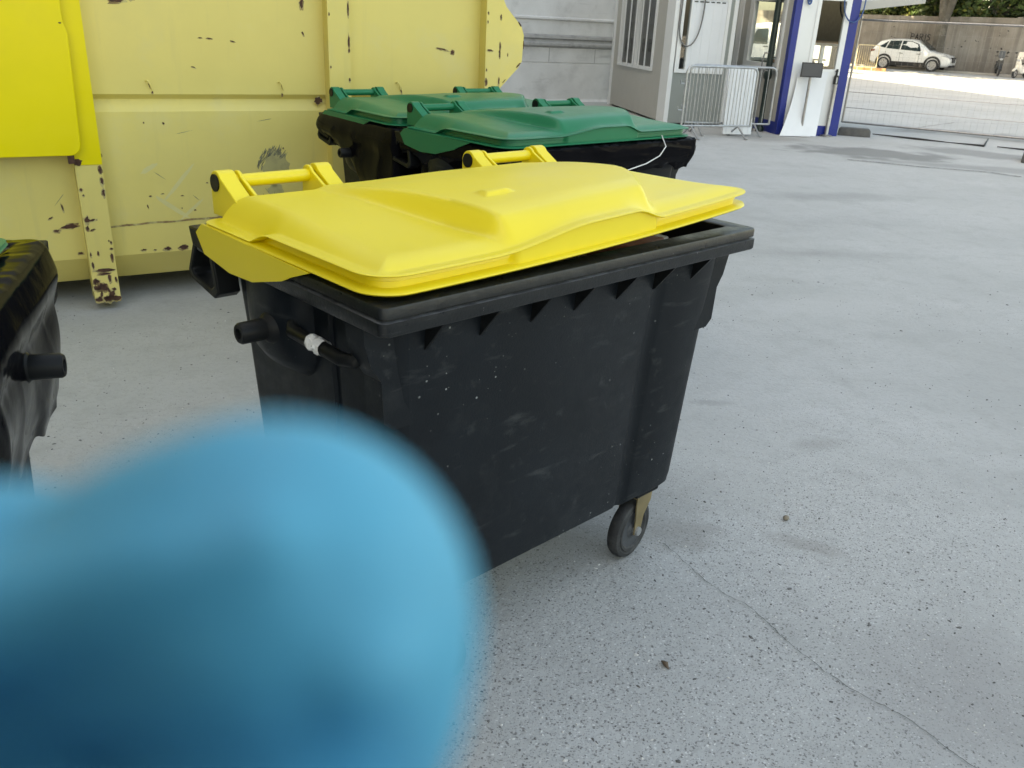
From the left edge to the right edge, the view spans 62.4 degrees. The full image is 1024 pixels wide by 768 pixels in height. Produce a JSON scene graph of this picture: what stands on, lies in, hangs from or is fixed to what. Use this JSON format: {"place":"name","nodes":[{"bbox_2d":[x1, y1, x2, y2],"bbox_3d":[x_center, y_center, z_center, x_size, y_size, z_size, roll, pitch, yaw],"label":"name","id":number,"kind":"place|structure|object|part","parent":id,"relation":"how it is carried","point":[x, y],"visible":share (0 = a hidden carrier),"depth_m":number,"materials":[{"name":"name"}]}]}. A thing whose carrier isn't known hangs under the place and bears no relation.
{"place":"outdoors","nodes":[
{"label":"outdoors","id":0,"kind":"place"},
{"bbox_2d":[0,415,477,767],"bbox_3d":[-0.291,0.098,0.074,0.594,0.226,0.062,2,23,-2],"label":"gloved hand","id":1,"kind":"object","parent":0,"point":[273,591],"visible":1,"depth_m":0.04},
{"bbox_2d":[29,66,1023,767],"bbox_3d":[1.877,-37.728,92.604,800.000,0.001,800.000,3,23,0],"label":"ground","id":2,"kind":"structure","parent":0,"point":[875,472],"depth_m":3.28,"materials":[{"name":"concrete"}]},
{"bbox_2d":[0,238,66,480],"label":"wheelie bin","id":3,"kind":"object","parent":2,"relation":"on","point":[45,366],"visible":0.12,"depth_m":1.64,"materials":[{"name":"black plastic"}]},
{"bbox_2d":[0,239,60,479],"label":"bin liner","id":4,"kind":"object","parent":3,"relation":"in","point":[29,323],"visible":0.94,"depth_m":1.65,"materials":[{"name":"black plastic"}]},
{"bbox_2d":[0,0,523,303],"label":"waste container","id":5,"kind":"object","parent":2,"relation":"on","point":[128,128],"visible":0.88,"depth_m":4.67,"materials":[{"name":"yellow metal"}]},
{"bbox_2d":[317,86,532,182],"bbox_3d":[-0.333,-1.047,4.871,1.400,1.212,0.856,-14,29,-35],"label":"wheelie bin","id":6,"kind":"object","parent":2,"relation":"on","point":[380,105],"visible":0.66,"depth_m":4.42,"materials":[{"name":"green plastic"}]},
{"bbox_2d":[316,111,417,180],"bbox_3d":[-0.323,-1.264,4.752,1.319,0.468,0.860,-14,29,-35],"label":"bin liner","id":7,"kind":"object","parent":6,"relation":"hanging from","point":[374,148],"visible":0.23,"depth_m":4.24,"materials":[{"name":"black plastic"}]},
{"bbox_2d":[189,145,754,577],"bbox_3d":[-0.088,0.005,2.413,1.400,1.229,0.856,-18,31,-40],"label":"wheelie bin","id":8,"kind":"object","parent":2,"relation":"on","point":[493,379],"visible":0.91,"depth_m":1.98,"materials":[{"name":"black plastic"}]},
{"bbox_2d":[304,334,331,355],"bbox_3d":[-0.411,-0.082,1.791,0.040,0.041,0.055,-18,31,-40],"label":"paper scrap","id":9,"kind":"object","parent":8,"relation":"attached to","point":[314,341],"visible":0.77,"depth_m":1.78,"materials":[{"name":"white paper"}]},
{"bbox_2d":[575,234,667,257],"bbox_3d":[0.287,-0.319,2.271,0.160,0.170,0.240,21,25,24],"label":"trash","id":10,"kind":"object","parent":8,"relation":"in","point":[656,237],"visible":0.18,"depth_m":2.17,"materials":[{"name":"grey plastic"}]},
{"bbox_2d":[34,259,1023,767],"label":"grit","id":11,"kind":"object","parent":2,"relation":"on","point":[726,575],"visible":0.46,"depth_m":2.47,"materials":[{"name":"grey gravel"}]},
{"bbox_2d":[393,97,695,178],"bbox_3d":[0.156,-0.790,4.324,1.400,1.212,0.856,-17,30,-38],"label":"wheelie bin","id":12,"kind":"object","parent":2,"relation":"on","point":[567,122],"visible":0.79,"depth_m":3.84,"materials":[{"name":"green plastic"}]},
{"bbox_2d":[399,129,695,172],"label":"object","id":13,"kind":"object","parent":12,"relation":"in","point":[677,153],"visible":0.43,"depth_m":3.92,"materials":[{"name":"black plastic"}]},
{"bbox_2d":[628,135,665,169],"bbox_3d":[0.614,-1.071,3.976,0.050,0.169,0.344,23,30,39],"label":"string","id":14,"kind":"object","parent":13,"relation":"hanging from","point":[652,159],"visible":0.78,"depth_m":4.01,"materials":[{"name":"white fabric"}]},
{"bbox_2d":[661,660,668,669],"bbox_3d":[0.412,0.750,2.268,0.014,0.015,0.034,-17,30,-39],"label":"dry leaf","id":15,"kind":"object","parent":2,"relation":"on","point":[665,664],"visible":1,"depth_m":2.26,"materials":[{"name":"brown plant"}]},
{"bbox_2d":[607,0,739,124],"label":"site cabin","id":16,"kind":"object","parent":2,"relation":"on","point":[653,58],"visible":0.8,"depth_m":15.32,"materials":[{"name":"grey metal"}]},
{"bbox_2d":[617,0,658,70],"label":"window","id":17,"kind":"structure","parent":16,"relation":"in","point":[640,7],"depth_m":16.66,"materials":[{"name":"white paint"}]},
{"bbox_2d":[679,0,705,46],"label":"cable","id":18,"kind":"object","parent":16,"relation":"hanging from","point":[699,28],"visible":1,"depth_m":14.66,"materials":[{"name":"black rubber"}]},
{"bbox_2d":[673,0,731,73],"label":"window","id":19,"kind":"structure","parent":16,"relation":"in","point":[709,47],"depth_m":14.81,"materials":[{"name":"white paint"}]},
{"bbox_2d":[677,65,758,139],"bbox_3d":[3.301,-4.532,13.610,1.434,1.104,0.701,-6,25,-19],"label":"crowd barrier","id":20,"kind":"object","parent":2,"relation":"on","point":[691,126],"visible":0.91,"depth_m":13.59,"materials":[{"name":"metal"}]},
{"bbox_2d":[681,64,777,137],"bbox_3d":[3.608,-4.727,14.104,1.677,1.104,0.701,-3,24,-14],"label":"crowd barrier","id":21,"kind":"object","parent":2,"relation":"on","point":[772,99],"visible":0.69,"depth_m":14.09,"materials":[{"name":"metal"}]},
{"bbox_2d":[722,68,757,133],"bbox_3d":[3.771,-4.683,14.005,0.520,1.050,0.046,-3,19,-14],"label":"white board","id":22,"kind":"object","parent":2,"relation":"on","point":[727,130],"visible":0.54,"depth_m":13.98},
{"bbox_2d":[751,70,767,130],"bbox_3d":[4.314,-4.938,14.757,0.126,1.033,0.034,14,25,24],"label":"conduit","id":23,"kind":"object","parent":2,"relation":"on","point":[758,97],"visible":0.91,"depth_m":14.73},
{"bbox_2d":[751,52,768,129],"bbox_3d":[4.279,-5.042,14.638,0.126,1.313,0.034,14,25,24],"label":"conduit","id":24,"kind":"object","parent":2,"relation":"on","point":[758,85],"visible":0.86,"depth_m":14.60,"materials":[{"name":"grey metal"}]},
{"bbox_2d":[755,0,781,131],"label":"iron post","id":25,"kind":"object","parent":2,"relation":"on","point":[773,37],"visible":0.85,"depth_m":14.54,"materials":[{"name":"black metal"}]},
{"bbox_2d":[751,22,831,65],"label":"delivery van","id":26,"kind":"object","parent":2,"relation":"on","point":[761,41],"visible":0.05,"depth_m":42.16,"materials":[{"name":"white paint"}]},
{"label":"side window","id":27,"kind":"part","parent":26,"relation":"part of","materials":[{"name":"grey glass"}]},
{"bbox_2d":[779,72,827,135],"bbox_3d":[4.965,-4.767,14.392,0.820,1.040,0.256,-1,23,-9],"label":"white sheet","id":28,"kind":"object","parent":2,"relation":"on","point":[792,126],"visible":0.97,"depth_m":14.45,"materials":[{"name":"white plastic"}]},
{"bbox_2d":[793,62,823,137],"bbox_3d":[4.995,-4.819,14.355,0.350,1.190,0.340,3,23,1],"label":"sign stand","id":29,"kind":"object","parent":2,"relation":"on","point":[811,70],"visible":0.93,"depth_m":14.15,"materials":[{"name":"metal"}]},
{"bbox_2d":[663,543,976,767],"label":"ground crack","id":30,"kind":"object","parent":2,"relation":"on","point":[825,672],"visible":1,"depth_m":2.28,"materials":[{"name":"grey concrete"}]},
{"bbox_2d":[731,0,925,135],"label":"guard booth","id":31,"kind":"object","parent":2,"relation":"on","point":[805,28],"visible":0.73,"depth_m":14.48,"materials":[{"name":"blue paint"}]},
{"bbox_2d":[741,0,788,70],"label":"window","id":32,"kind":"structure","parent":31,"relation":"in","point":[747,61],"depth_m":15.39,"materials":[{"name":"white paint"}]},
{"bbox_2d":[751,0,783,59],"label":"window","id":33,"kind":"structure","parent":31,"relation":"in","point":[752,58],"depth_m":16.63,"materials":[{"name":"glass"}]},
{"bbox_2d":[815,43,837,62],"bbox_3d":[5.527,-5.987,15.523,0.065,0.510,2.080,-1,23,-9],"label":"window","id":34,"kind":"structure","parent":31,"relation":"in","point":[822,45],"depth_m":15.20,"materials":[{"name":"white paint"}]},
{"bbox_2d":[808,0,852,125],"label":"door","id":35,"kind":"structure","parent":31,"relation":"in","point":[848,6],"depth_m":14.28,"materials":[{"name":"white paint"}]},
{"bbox_2d":[844,0,866,22],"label":"cable","id":36,"kind":"object","parent":31,"relation":"hanging from","point":[859,17],"visible":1,"depth_m":14.03,"materials":[{"name":"black rubber"}]},
{"bbox_2d":[820,75,838,136],"bbox_3d":[5.502,-4.787,14.583,0.200,1.000,0.200,3,23,0],"label":"queue post","id":37,"kind":"object","parent":2,"relation":"on","point":[833,93],"visible":1,"depth_m":14.57,"materials":[{"name":"metal"}]},
{"bbox_2d":[837,126,870,137],"bbox_3d":[6.090,-4.486,15.050,0.549,0.135,0.229,10,24,17],"label":"fence foot","id":38,"kind":"object","parent":2,"relation":"on","point":[854,131],"visible":1,"depth_m":14.96},
{"bbox_2d":[854,44,879,70],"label":"crowd barrier","id":39,"kind":"object","parent":2,"relation":"on","point":[871,67],"visible":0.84,"depth_m":48.04,"materials":[{"name":"metal"}]},
{"bbox_2d":[853,67,885,70],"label":"timber beam","id":40,"kind":"structure","parent":2,"relation":"on","point":[867,68],"depth_m":48.55,"materials":[{"name":"yellow wood"}]},
{"bbox_2d":[859,6,900,16],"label":"leafy tree","id":41,"kind":"object","parent":2,"relation":"on","point":[879,11],"visible":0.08,"depth_m":56.38,"materials":[{"name":"green plant"}]},
{"bbox_2d":[756,10,1023,74],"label":"concrete wall","id":42,"kind":"structure","parent":2,"relation":"on","point":[980,59],"depth_m":52.12,"materials":[{"name":"paint"}]},
{"bbox_2d":[869,39,955,71],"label":"parked car","id":43,"kind":"object","parent":2,"relation":"on","point":[891,50],"visible":0.91,"depth_m":51.81,"materials":[{"name":"white paint"}]},
{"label":"side window","id":44,"kind":"part","parent":43,"relation":"part of","materials":[{"name":"black glass"}]},
{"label":"side window","id":45,"kind":"part","parent":43,"relation":"part of","materials":[{"name":"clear glass"}]},
{"bbox_2d":[887,0,938,15],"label":"leafy tree","id":46,"kind":"object","parent":2,"relation":"on","point":[927,3],"visible":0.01,"depth_m":59.34,"materials":[{"name":"green plant"}]},
{"bbox_2d":[873,134,988,146],"bbox_3d":[7.625,-4.307,14.931,2.212,0.036,1.267,3,23,0],"label":"rubber strip","id":47,"kind":"object","parent":2,"relation":"on","point":[980,145],"visible":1,"depth_m":14.78,"materials":[{"name":"black rubber"}]},
{"bbox_2d":[841,16,1023,139],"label":"fence","id":48,"kind":"object","parent":2,"relation":"on","point":[916,22],"visible":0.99,"depth_m":15.92,"materials":[{"name":"metal"}]},
{"bbox_2d":[882,0,984,15],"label":"leafy tree","id":49,"kind":"object","parent":2,"relation":"on","point":[926,9],"visible":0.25,"depth_m":54.72,"materials":[{"name":"green plant"}]},
{"bbox_2d":[849,159,1020,176],"bbox_3d":[5.782,-2.991,11.663,2.192,0.001,0.180,13,25,22],"label":"ground crack","id":50,"kind":"object","parent":2,"relation":"on","point":[933,167],"visible":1,"depth_m":11.61,"materials":[{"name":"grey concrete"}]},
{"bbox_2d":[850,64,1022,77],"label":"kerb","id":51,"kind":"structure","parent":2,"relation":"on","point":[964,72],"depth_m":51.41,"materials":[{"name":"concrete"}]},
{"bbox_2d":[924,0,956,69],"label":"leafy tree","id":52,"kind":"object","parent":2,"relation":"on","point":[947,7],"visible":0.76,"depth_m":51.65,"materials":[{"name":"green plant"}]},
{"bbox_2d":[931,0,1023,17],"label":"leafy tree","id":53,"kind":"object","parent":2,"relation":"on","point":[977,6],"visible":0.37,"depth_m":51.94,"materials":[{"name":"green plant"}]},
{"bbox_2d":[973,0,1018,16],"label":"leafy tree","id":54,"kind":"object","parent":2,"relation":"on","point":[997,7],"visible":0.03,"depth_m":58.34,"materials":[{"name":"green plant"}]},
{"bbox_2d":[994,51,1008,76],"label":"scooter","id":55,"kind":"object","parent":2,"relation":"on","point":[998,62],"visible":0.97,"depth_m":48.84,"materials":[{"name":"metal"}]},
{"bbox_2d":[997,146,1023,149],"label":"rubber strip","id":56,"kind":"object","parent":2,"relation":"on","point":[1011,148],"visible":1,"depth_m":14.20,"materials":[{"name":"grey rubber"}]},
{"bbox_2d":[1011,52,1023,77],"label":"scooter","id":57,"kind":"object","parent":2,"relation":"on","point":[1019,66],"visible":0.98,"depth_m":47.25,"materials":[{"name":"metal"}]},
{"bbox_2d":[500,0,615,101],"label":"stone building","id":58,"kind":"structure","parent":0,"point":[566,52],"depth_m":18.54,"materials":[{"name":"grey stone"}]},
{"bbox_2d":[758,1,1008,10],"label":"sky","id":59,"kind":"structure","parent":0,"point":[762,5],"materials":[{"name":"white"}]},
{"bbox_2d":[850,63,1010,74],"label":"pavement","id":60,"kind":"structure","parent":0,"point":[950,70],"depth_m":52.27,"materials":[{"name":"grey concrete"}]}
]}

